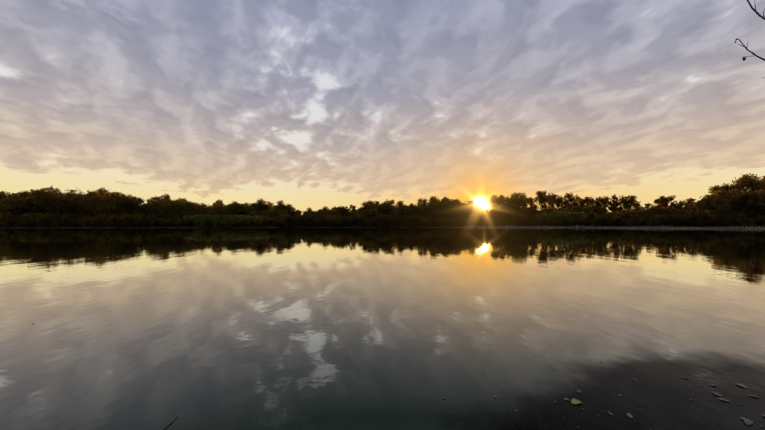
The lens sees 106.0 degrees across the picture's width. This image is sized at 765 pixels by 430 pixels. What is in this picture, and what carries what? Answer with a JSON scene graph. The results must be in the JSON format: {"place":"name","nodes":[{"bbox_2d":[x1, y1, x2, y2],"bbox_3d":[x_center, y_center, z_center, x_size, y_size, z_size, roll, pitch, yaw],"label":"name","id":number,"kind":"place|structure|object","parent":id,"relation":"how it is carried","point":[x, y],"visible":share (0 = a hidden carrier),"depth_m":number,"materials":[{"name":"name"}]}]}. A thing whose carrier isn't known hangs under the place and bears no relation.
{"place":"outdoors","nodes":[
{"label":"outdoors","id":0,"kind":"place"},
{"bbox_2d":[0,227,764,429],"bbox_3d":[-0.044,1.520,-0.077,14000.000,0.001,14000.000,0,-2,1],"label":"lake water","id":1,"kind":"structure","parent":0,"point":[386,328],"depth_m":4.24,"materials":[{"name":"grey liquid"}]},
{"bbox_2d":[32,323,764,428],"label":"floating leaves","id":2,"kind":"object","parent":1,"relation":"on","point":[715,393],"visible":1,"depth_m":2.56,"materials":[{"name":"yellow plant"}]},
{"bbox_2d":[458,384,761,425],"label":"floating leaves","id":3,"kind":"object","parent":1,"relation":"on","point":[745,419],"visible":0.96,"depth_m":2.49,"materials":[{"name":"beige plant"}]},
{"bbox_2d":[0,226,764,228],"bbox_3d":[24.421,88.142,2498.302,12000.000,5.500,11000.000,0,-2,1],"label":"ground","id":4,"kind":"structure","parent":0,"point":[736,227],"depth_m":159.55,"materials":[{"name":"brown soil"}]},
{"bbox_2d":[0,191,16,198],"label":"tree","id":5,"kind":"object","parent":4,"relation":"on","point":[3,194],"visible":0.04,"depth_m":178.43,"materials":[{"name":"green plant"}]},
{"bbox_2d":[0,197,26,215],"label":"tree","id":6,"kind":"object","parent":4,"relation":"on","point":[4,208],"visible":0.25,"depth_m":152.96,"materials":[{"name":"green plant"}]},
{"bbox_2d":[0,190,33,200],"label":"tree","id":7,"kind":"object","parent":4,"relation":"on","point":[22,194],"visible":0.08,"depth_m":173.00,"materials":[{"name":"green plant"}]},
{"bbox_2d":[3,197,47,214],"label":"tree","id":8,"kind":"object","parent":4,"relation":"on","point":[22,201],"visible":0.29,"depth_m":155.11,"materials":[{"name":"green plant"}]},
{"bbox_2d":[10,196,43,214],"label":"tree","id":9,"kind":"object","parent":4,"relation":"on","point":[29,198],"visible":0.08,"depth_m":156.06,"materials":[{"name":"green plant"}]},
{"bbox_2d":[32,190,87,214],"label":"tree","id":10,"kind":"object","parent":4,"relation":"on","point":[49,200],"visible":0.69,"depth_m":154.85,"materials":[{"name":"green plant"}]},
{"bbox_2d":[45,185,86,196],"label":"tree","id":11,"kind":"object","parent":4,"relation":"on","point":[52,190],"visible":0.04,"depth_m":173.33,"materials":[{"name":"green plant"}]},
{"bbox_2d":[52,193,88,212],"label":"tree","id":12,"kind":"object","parent":4,"relation":"on","point":[74,203],"visible":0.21,"depth_m":160.38,"materials":[{"name":"green plant"}]},
{"bbox_2d":[78,191,99,201],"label":"tree","id":13,"kind":"object","parent":4,"relation":"on","point":[92,194],"visible":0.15,"depth_m":173.84,"materials":[{"name":"green plant"}]},
{"bbox_2d":[77,197,119,215],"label":"tree","id":14,"kind":"object","parent":4,"relation":"on","point":[85,210],"depth_m":160.27,"materials":[{"name":"green plant"}]},
{"bbox_2d":[86,187,112,198],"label":"tree","id":15,"kind":"object","parent":4,"relation":"on","point":[102,192],"visible":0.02,"depth_m":181.97,"materials":[{"name":"green plant"}]},
{"bbox_2d":[84,195,144,217],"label":"tree","id":16,"kind":"object","parent":4,"relation":"on","point":[125,202],"visible":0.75,"depth_m":160.55,"materials":[{"name":"green plant"}]},
{"bbox_2d":[105,191,136,198],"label":"tree","id":17,"kind":"object","parent":4,"relation":"on","point":[116,193],"visible":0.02,"depth_m":191.21,"materials":[{"name":"green plant"}]},
{"bbox_2d":[107,202,140,215],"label":"tree","id":18,"kind":"object","parent":4,"relation":"on","point":[117,211],"visible":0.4,"depth_m":159.68,"materials":[{"name":"green plant"}]},
{"bbox_2d":[122,213,146,226],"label":"bush","id":19,"kind":"object","parent":4,"relation":"on","point":[139,217],"visible":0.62,"depth_m":157.44,"materials":[{"name":"green plant"}]},
{"bbox_2d":[146,196,158,203],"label":"tree","id":20,"kind":"object","parent":4,"relation":"on","point":[151,199],"visible":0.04,"depth_m":195.01,"materials":[{"name":"green plant"}]},
{"bbox_2d":[139,202,171,215],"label":"tree","id":21,"kind":"object","parent":4,"relation":"on","point":[142,208],"visible":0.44,"depth_m":164.84,"materials":[{"name":"green plant"}]},
{"bbox_2d":[144,200,175,216],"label":"tree","id":22,"kind":"object","parent":4,"relation":"on","point":[162,206],"visible":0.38,"depth_m":165.14,"materials":[{"name":"green plant"}]},
{"bbox_2d":[150,193,174,203],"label":"tree","id":23,"kind":"object","parent":4,"relation":"on","point":[167,196],"visible":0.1,"depth_m":189.00,"materials":[{"name":"green plant"}]},
{"bbox_2d":[179,218,193,226],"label":"bush","id":24,"kind":"object","parent":4,"relation":"on","point":[188,223],"visible":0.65,"depth_m":163.95,"materials":[{"name":"green plant"}]},
{"bbox_2d":[173,201,211,215],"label":"tree","id":25,"kind":"object","parent":4,"relation":"on","point":[191,208],"visible":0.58,"depth_m":174.53,"materials":[{"name":"green plant"}]},
{"bbox_2d":[193,214,219,226],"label":"bush","id":26,"kind":"object","parent":4,"relation":"on","point":[206,218],"visible":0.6,"depth_m":164.46,"materials":[{"name":"green plant"}]},
{"bbox_2d":[204,205,233,215],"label":"tree","id":27,"kind":"object","parent":4,"relation":"on","point":[219,209],"visible":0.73,"depth_m":172.54,"materials":[{"name":"green plant"}]},
{"bbox_2d":[220,215,240,226],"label":"bush","id":28,"kind":"object","parent":4,"relation":"on","point":[227,222],"visible":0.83,"depth_m":165.06,"materials":[{"name":"green plant"}]},
{"bbox_2d":[223,203,251,214],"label":"tree","id":29,"kind":"object","parent":4,"relation":"on","point":[236,207],"visible":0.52,"depth_m":177.46,"materials":[{"name":"green plant"}]},
{"bbox_2d":[235,216,253,226],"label":"bush","id":30,"kind":"object","parent":4,"relation":"on","point":[248,224],"visible":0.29,"depth_m":167.77,"materials":[{"name":"green plant"}]},
{"bbox_2d":[238,214,259,226],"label":"bush","id":31,"kind":"object","parent":4,"relation":"on","point":[244,219],"visible":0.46,"depth_m":166.72,"materials":[{"name":"green plant"}]},
{"bbox_2d":[248,216,265,226],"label":"bush","id":32,"kind":"object","parent":4,"relation":"on","point":[257,221],"visible":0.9,"depth_m":167.18,"materials":[{"name":"green plant"}]},
{"bbox_2d":[247,199,274,211],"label":"tree","id":33,"kind":"object","parent":4,"relation":"on","point":[260,205],"visible":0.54,"depth_m":194.09,"materials":[{"name":"green plant"}]},
{"bbox_2d":[255,215,269,226],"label":"bush","id":34,"kind":"object","parent":4,"relation":"on","point":[265,220],"visible":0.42,"depth_m":169.32,"materials":[{"name":"green plant"}]},
{"bbox_2d":[269,200,291,213],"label":"tree","id":35,"kind":"object","parent":4,"relation":"on","point":[280,206],"visible":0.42,"depth_m":188.89,"materials":[{"name":"green plant"}]},
{"bbox_2d":[273,209,288,217],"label":"tree","id":36,"kind":"object","parent":4,"relation":"on","point":[281,213],"visible":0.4,"depth_m":181.23,"materials":[{"name":"green plant"}]},
{"bbox_2d":[271,215,295,227],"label":"bush","id":37,"kind":"object","parent":4,"relation":"on","point":[280,222],"visible":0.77,"depth_m":167.28,"materials":[{"name":"green plant"}]},
{"bbox_2d":[281,215,306,226],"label":"bush","id":38,"kind":"object","parent":4,"relation":"on","point":[294,222],"visible":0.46,"depth_m":167.68,"materials":[{"name":"green plant"}]},
{"bbox_2d":[287,206,301,215],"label":"tree","id":39,"kind":"object","parent":4,"relation":"on","point":[293,212],"visible":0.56,"depth_m":190.48,"materials":[{"name":"green plant"}]},
{"bbox_2d":[323,215,342,226],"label":"bush","id":40,"kind":"object","parent":4,"relation":"on","point":[337,218],"visible":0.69,"depth_m":171.04,"materials":[{"name":"green plant"}]},
{"bbox_2d":[332,206,350,215],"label":"tree","id":41,"kind":"object","parent":4,"relation":"on","point":[342,211],"visible":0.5,"depth_m":181.22,"materials":[{"name":"green plant"}]},
{"bbox_2d":[356,200,373,212],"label":"tree","id":42,"kind":"object","parent":4,"relation":"on","point":[367,205],"visible":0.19,"depth_m":203.39,"materials":[{"name":"green plant"}]},
{"bbox_2d":[359,208,377,220],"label":"tree","id":43,"kind":"object","parent":4,"relation":"on","point":[368,212],"visible":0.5,"depth_m":182.30,"materials":[{"name":"green plant"}]},
{"bbox_2d":[375,203,395,217],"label":"tree","id":44,"kind":"object","parent":4,"relation":"on","point":[385,208],"visible":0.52,"depth_m":182.78,"materials":[{"name":"green plant"}]},
{"bbox_2d":[389,207,409,217],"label":"tree","id":45,"kind":"object","parent":4,"relation":"on","point":[395,213],"visible":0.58,"depth_m":180.56,"materials":[{"name":"green plant"}]},
{"bbox_2d":[397,204,432,217],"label":"tree","id":46,"kind":"object","parent":4,"relation":"on","point":[419,210],"visible":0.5,"depth_m":183.11,"materials":[{"name":"green plant"}]},
{"bbox_2d":[417,198,427,206],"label":"tree","id":47,"kind":"object","parent":4,"relation":"on","point":[422,202],"visible":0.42,"depth_m":202.98,"materials":[{"name":"green plant"}]},
{"bbox_2d":[423,202,439,217],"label":"tree","id":48,"kind":"object","parent":4,"relation":"on","point":[431,208],"visible":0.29,"depth_m":187.28,"materials":[{"name":"green plant"}]},
{"bbox_2d":[432,199,464,218],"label":"tree","id":49,"kind":"object","parent":4,"relation":"on","point":[452,209],"visible":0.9,"depth_m":178.19,"materials":[{"name":"green plant"}]},
{"bbox_2d":[460,215,477,226],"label":"bush","id":50,"kind":"object","parent":4,"relation":"on","point":[464,216],"visible":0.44,"depth_m":176.29,"materials":[{"name":"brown plant"}]},
{"bbox_2d":[483,216,502,225],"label":"bush","id":51,"kind":"object","parent":4,"relation":"on","point":[493,218],"visible":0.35,"depth_m":179.62,"materials":[{"name":"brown plant"}]},
{"bbox_2d":[488,194,503,208],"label":"tree","id":52,"kind":"object","parent":4,"relation":"on","point":[496,200],"visible":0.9,"depth_m":199.78,"materials":[{"name":"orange plant"}]},
{"bbox_2d":[487,207,507,219],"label":"bush","id":53,"kind":"object","parent":4,"relation":"on","point":[496,211],"visible":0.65,"depth_m":180.03,"materials":[{"name":"green plant"}]},
{"bbox_2d":[504,196,522,206],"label":"tree","id":54,"kind":"object","parent":4,"relation":"on","point":[510,201],"visible":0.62,"depth_m":191.22,"materials":[{"name":"green plant"}]},
{"bbox_2d":[506,217,525,225],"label":"bush","id":55,"kind":"object","parent":4,"relation":"on","point":[511,221],"visible":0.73,"depth_m":171.89,"materials":[{"name":"green plant"}]},
{"bbox_2d":[502,204,533,218],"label":"bush","id":56,"kind":"object","parent":4,"relation":"on","point":[512,209],"visible":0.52,"depth_m":176.53,"materials":[{"name":"green plant"}]},
{"bbox_2d":[510,192,528,208],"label":"tree","id":57,"kind":"object","parent":4,"relation":"on","point":[522,198],"visible":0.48,"depth_m":192.73,"materials":[{"name":"green plant"}]},
{"bbox_2d":[515,219,531,226],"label":"bush","id":58,"kind":"object","parent":4,"relation":"on","point":[522,222],"visible":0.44,"depth_m":170.76,"materials":[{"name":"green plant"}]},
{"bbox_2d":[519,207,537,218],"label":"bush","id":59,"kind":"object","parent":4,"relation":"on","point":[532,211],"visible":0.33,"depth_m":173.39,"materials":[{"name":"green plant"}]},
{"bbox_2d":[526,197,538,210],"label":"tree","id":60,"kind":"object","parent":4,"relation":"on","point":[531,202],"visible":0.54,"depth_m":194.63,"materials":[{"name":"green plant"}]},
{"bbox_2d":[530,216,548,225],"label":"bush","id":61,"kind":"object","parent":4,"relation":"on","point":[537,223],"visible":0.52,"depth_m":166.23,"materials":[{"name":"green plant"}]},
{"bbox_2d":[536,191,551,209],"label":"tree","id":62,"kind":"object","parent":4,"relation":"on","point":[542,197],"visible":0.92,"depth_m":189.86,"materials":[{"name":"green plant"}]},
{"bbox_2d":[539,208,561,213],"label":"tree","id":63,"kind":"object","parent":4,"relation":"on","point":[556,209],"visible":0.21,"depth_m":172.46,"materials":[{"name":"green plant"}]},
{"bbox_2d":[546,193,557,209],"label":"tree","id":64,"kind":"object","parent":4,"relation":"on","point":[553,197],"visible":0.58,"depth_m":193.19,"materials":[{"name":"green plant"}]},
{"bbox_2d":[541,214,564,226],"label":"bush","id":65,"kind":"object","parent":4,"relation":"on","point":[547,221],"visible":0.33,"depth_m":164.61,"materials":[{"name":"green plant"}]},
{"bbox_2d":[548,211,566,226],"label":"bush","id":66,"kind":"object","parent":4,"relation":"on","point":[558,219],"visible":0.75,"depth_m":160.22,"materials":[{"name":"green plant"}]},
{"bbox_2d":[553,196,567,208],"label":"tree","id":67,"kind":"object","parent":4,"relation":"on","point":[558,202],"visible":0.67,"depth_m":183.98,"materials":[{"name":"green plant"}]},
{"bbox_2d":[562,192,579,208],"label":"tree","id":68,"kind":"object","parent":4,"relation":"on","point":[572,199],"visible":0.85,"depth_m":178.55,"materials":[{"name":"green plant"}]},
{"bbox_2d":[562,211,581,226],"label":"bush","id":69,"kind":"object","parent":4,"relation":"on","point":[572,219],"visible":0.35,"depth_m":158.11,"materials":[{"name":"green plant"}]},
{"bbox_2d":[564,211,588,225],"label":"bush","id":70,"kind":"object","parent":4,"relation":"on","point":[575,213],"visible":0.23,"depth_m":158.46,"materials":[{"name":"green plant"}]},
{"bbox_2d":[566,205,591,212],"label":"bush","id":71,"kind":"object","parent":4,"relation":"on","point":[579,208],"visible":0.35,"depth_m":161.60,"materials":[{"name":"green plant"}]},
{"bbox_2d":[577,196,592,207],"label":"tree","id":72,"kind":"object","parent":4,"relation":"on","point":[583,202],"visible":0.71,"depth_m":182.70,"materials":[{"name":"green plant"}]},
{"bbox_2d":[575,215,600,225],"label":"bush","id":73,"kind":"object","parent":4,"relation":"on","point":[589,224],"visible":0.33,"depth_m":156.02,"materials":[{"name":"green plant"}]},
{"bbox_2d":[584,204,606,214],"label":"bush","id":74,"kind":"object","parent":4,"relation":"on","point":[596,209],"visible":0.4,"depth_m":160.15,"materials":[{"name":"green plant"}]},
{"bbox_2d":[591,196,608,207],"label":"tree","id":75,"kind":"object","parent":4,"relation":"on","point":[602,202],"visible":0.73,"depth_m":176.19,"materials":[{"name":"green plant"}]},
{"bbox_2d":[593,215,617,225],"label":"bush","id":76,"kind":"object","parent":4,"relation":"on","point":[606,220],"visible":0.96,"depth_m":150.21,"materials":[{"name":"green plant"}]},
{"bbox_2d":[607,194,617,211],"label":"tree","id":77,"kind":"object","parent":4,"relation":"on","point":[611,207],"visible":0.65,"depth_m":178.77,"materials":[{"name":"green plant"}]},
{"bbox_2d":[612,216,623,225],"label":"bush","id":78,"kind":"object","parent":4,"relation":"on","point":[618,222],"visible":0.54,"depth_m":146.86,"materials":[{"name":"green plant"}]},
{"bbox_2d":[613,195,626,212],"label":"tree","id":79,"kind":"object","parent":4,"relation":"on","point":[617,204],"visible":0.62,"depth_m":169.22,"materials":[{"name":"green plant"}]},
{"bbox_2d":[607,210,638,219],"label":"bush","id":80,"kind":"object","parent":4,"relation":"on","point":[619,214],"visible":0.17,"depth_m":147.38,"materials":[{"name":"green plant"}]},
{"bbox_2d":[620,219,633,225],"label":"bush","id":81,"kind":"object","parent":4,"relation":"on","point":[627,222],"visible":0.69,"depth_m":144.06,"materials":[{"name":"green plant"}]},
{"bbox_2d":[621,195,640,211],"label":"tree","id":82,"kind":"object","parent":4,"relation":"on","point":[629,202],"visible":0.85,"depth_m":162.91,"materials":[{"name":"green plant"}]},
{"bbox_2d":[620,207,645,218],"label":"bush","id":83,"kind":"object","parent":4,"relation":"on","point":[636,215],"visible":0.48,"depth_m":145.41,"materials":[{"name":"green plant"}]},
{"bbox_2d":[630,218,646,226],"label":"bush","id":84,"kind":"object","parent":4,"relation":"on","point":[637,222],"visible":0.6,"depth_m":139.37,"materials":[{"name":"green plant"}]},
{"bbox_2d":[640,203,652,210],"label":"tree","id":85,"kind":"object","parent":4,"relation":"on","point":[648,205],"visible":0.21,"depth_m":160.87,"materials":[{"name":"green plant"}]},
{"bbox_2d":[634,215,661,226],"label":"bush","id":86,"kind":"object","parent":4,"relation":"on","point":[650,221],"visible":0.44,"depth_m":135.82,"materials":[{"name":"green plant"}]},
{"bbox_2d":[643,206,672,216],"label":"bush","id":87,"kind":"object","parent":4,"relation":"on","point":[655,210],"visible":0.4,"depth_m":138.57,"materials":[{"name":"green plant"}]},
{"bbox_2d":[658,195,675,207],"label":"tree","id":88,"kind":"object","parent":4,"relation":"on","point":[667,200],"visible":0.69,"depth_m":159.66,"materials":[{"name":"green plant"}]},
{"bbox_2d":[653,213,684,226],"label":"bush","id":89,"kind":"object","parent":4,"relation":"on","point":[662,219],"visible":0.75,"depth_m":130.31,"materials":[{"name":"green plant"}]},
{"bbox_2d":[669,200,683,209],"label":"tree","id":90,"kind":"object","parent":4,"relation":"on","point":[678,205],"visible":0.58,"depth_m":151.09,"materials":[{"name":"green plant"}]},
{"bbox_2d":[670,214,693,226],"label":"bush","id":91,"kind":"object","parent":4,"relation":"on","point":[687,219],"visible":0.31,"depth_m":126.97,"materials":[{"name":"green plant"}]},
{"bbox_2d":[678,198,695,210],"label":"tree","id":92,"kind":"object","parent":4,"relation":"on","point":[687,203],"visible":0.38,"depth_m":158.84,"materials":[{"name":"green plant"}]},
{"bbox_2d":[684,210,712,226],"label":"tree","id":93,"kind":"object","parent":4,"relation":"on","point":[702,215],"visible":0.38,"depth_m":124.35,"materials":[{"name":"green plant"}]},
{"bbox_2d":[693,220,708,226],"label":"bush","id":94,"kind":"object","parent":4,"relation":"on","point":[705,221],"visible":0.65,"depth_m":124.26,"materials":[{"name":"green plant"}]},
{"bbox_2d":[695,202,718,213],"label":"tree","id":95,"kind":"object","parent":4,"relation":"on","point":[707,207],"visible":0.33,"depth_m":129.01,"materials":[{"name":"green plant"}]},
{"bbox_2d":[692,188,746,209],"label":"tree","id":96,"kind":"object","parent":4,"relation":"on","point":[725,194],"visible":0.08,"depth_m":130.50,"materials":[{"name":"green plant"}]},
{"bbox_2d":[706,210,732,226],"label":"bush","id":97,"kind":"object","parent":4,"relation":"on","point":[720,217],"visible":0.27,"depth_m":121.81,"materials":[{"name":"green plant"}]},
{"bbox_2d":[708,185,732,195],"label":"tree","id":98,"kind":"object","parent":4,"relation":"on","point":[714,188],"visible":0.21,"depth_m":150.49,"materials":[{"name":"green plant"}]},
{"bbox_2d":[720,183,742,192],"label":"tree","id":99,"kind":"object","parent":4,"relation":"on","point":[726,187],"visible":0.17,"depth_m":146.85,"materials":[{"name":"green plant"}]},
{"bbox_2d":[708,194,764,217],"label":"tree","id":100,"kind":"object","parent":4,"relation":"on","point":[725,206],"visible":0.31,"depth_m":120.89,"materials":[{"name":"green plant"}]},
{"bbox_2d":[725,191,764,215],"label":"tree","id":101,"kind":"object","parent":4,"relation":"on","point":[753,199],"visible":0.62,"depth_m":115.61,"materials":[{"name":"green plant"}]},
{"bbox_2d":[731,173,764,192],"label":"tree","id":102,"kind":"object","parent":4,"relation":"on","point":[748,181],"visible":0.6,"depth_m":133.98,"materials":[{"name":"green plant"}]},
{"bbox_2d":[749,192,764,215],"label":"tree","id":103,"kind":"object","parent":4,"relation":"on","point":[756,210],"visible":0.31,"depth_m":115.52,"materials":[{"name":"green plant"}]},
{"bbox_2d":[0,0,764,214],"label":"sky","id":104,"kind":"structure","parent":0,"point":[303,104],"materials":[{"name":"grey"}]},
{"bbox_2d":[457,218,470,226],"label":"bush","id":105,"kind":"object","parent":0,"point":[465,221],"visible":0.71,"depth_m":174.64,"materials":[{"name":"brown plant"}]},
{"bbox_2d":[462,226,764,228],"bbox_3d":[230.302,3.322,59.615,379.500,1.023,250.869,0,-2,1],"label":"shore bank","id":106,"kind":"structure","parent":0,"point":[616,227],"depth_m":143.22,"materials":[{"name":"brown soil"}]},
{"bbox_2d":[459,205,486,221],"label":"tree","id":107,"kind":"object","parent":106,"relation":"on","point":[478,212],"visible":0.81,"depth_m":179.62,"materials":[{"name":"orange plant"}]},
{"bbox_2d":[566,211,598,225],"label":"bush","id":108,"kind":"object","parent":106,"relation":"on","point":[582,216],"visible":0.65,"depth_m":156.11,"materials":[{"name":"green plant"}]},
{"bbox_2d":[466,225,764,228],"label":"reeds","id":109,"kind":"object","parent":106,"relation":"on","point":[544,226],"visible":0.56,"depth_m":146.69,"materials":[{"name":"plant"}]},
{"bbox_2d":[734,0,764,77],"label":"twigs","id":110,"kind":"object","parent":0,"point":[759,15],"visible":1,"depth_m":1.59,"materials":[{"name":"brown"}]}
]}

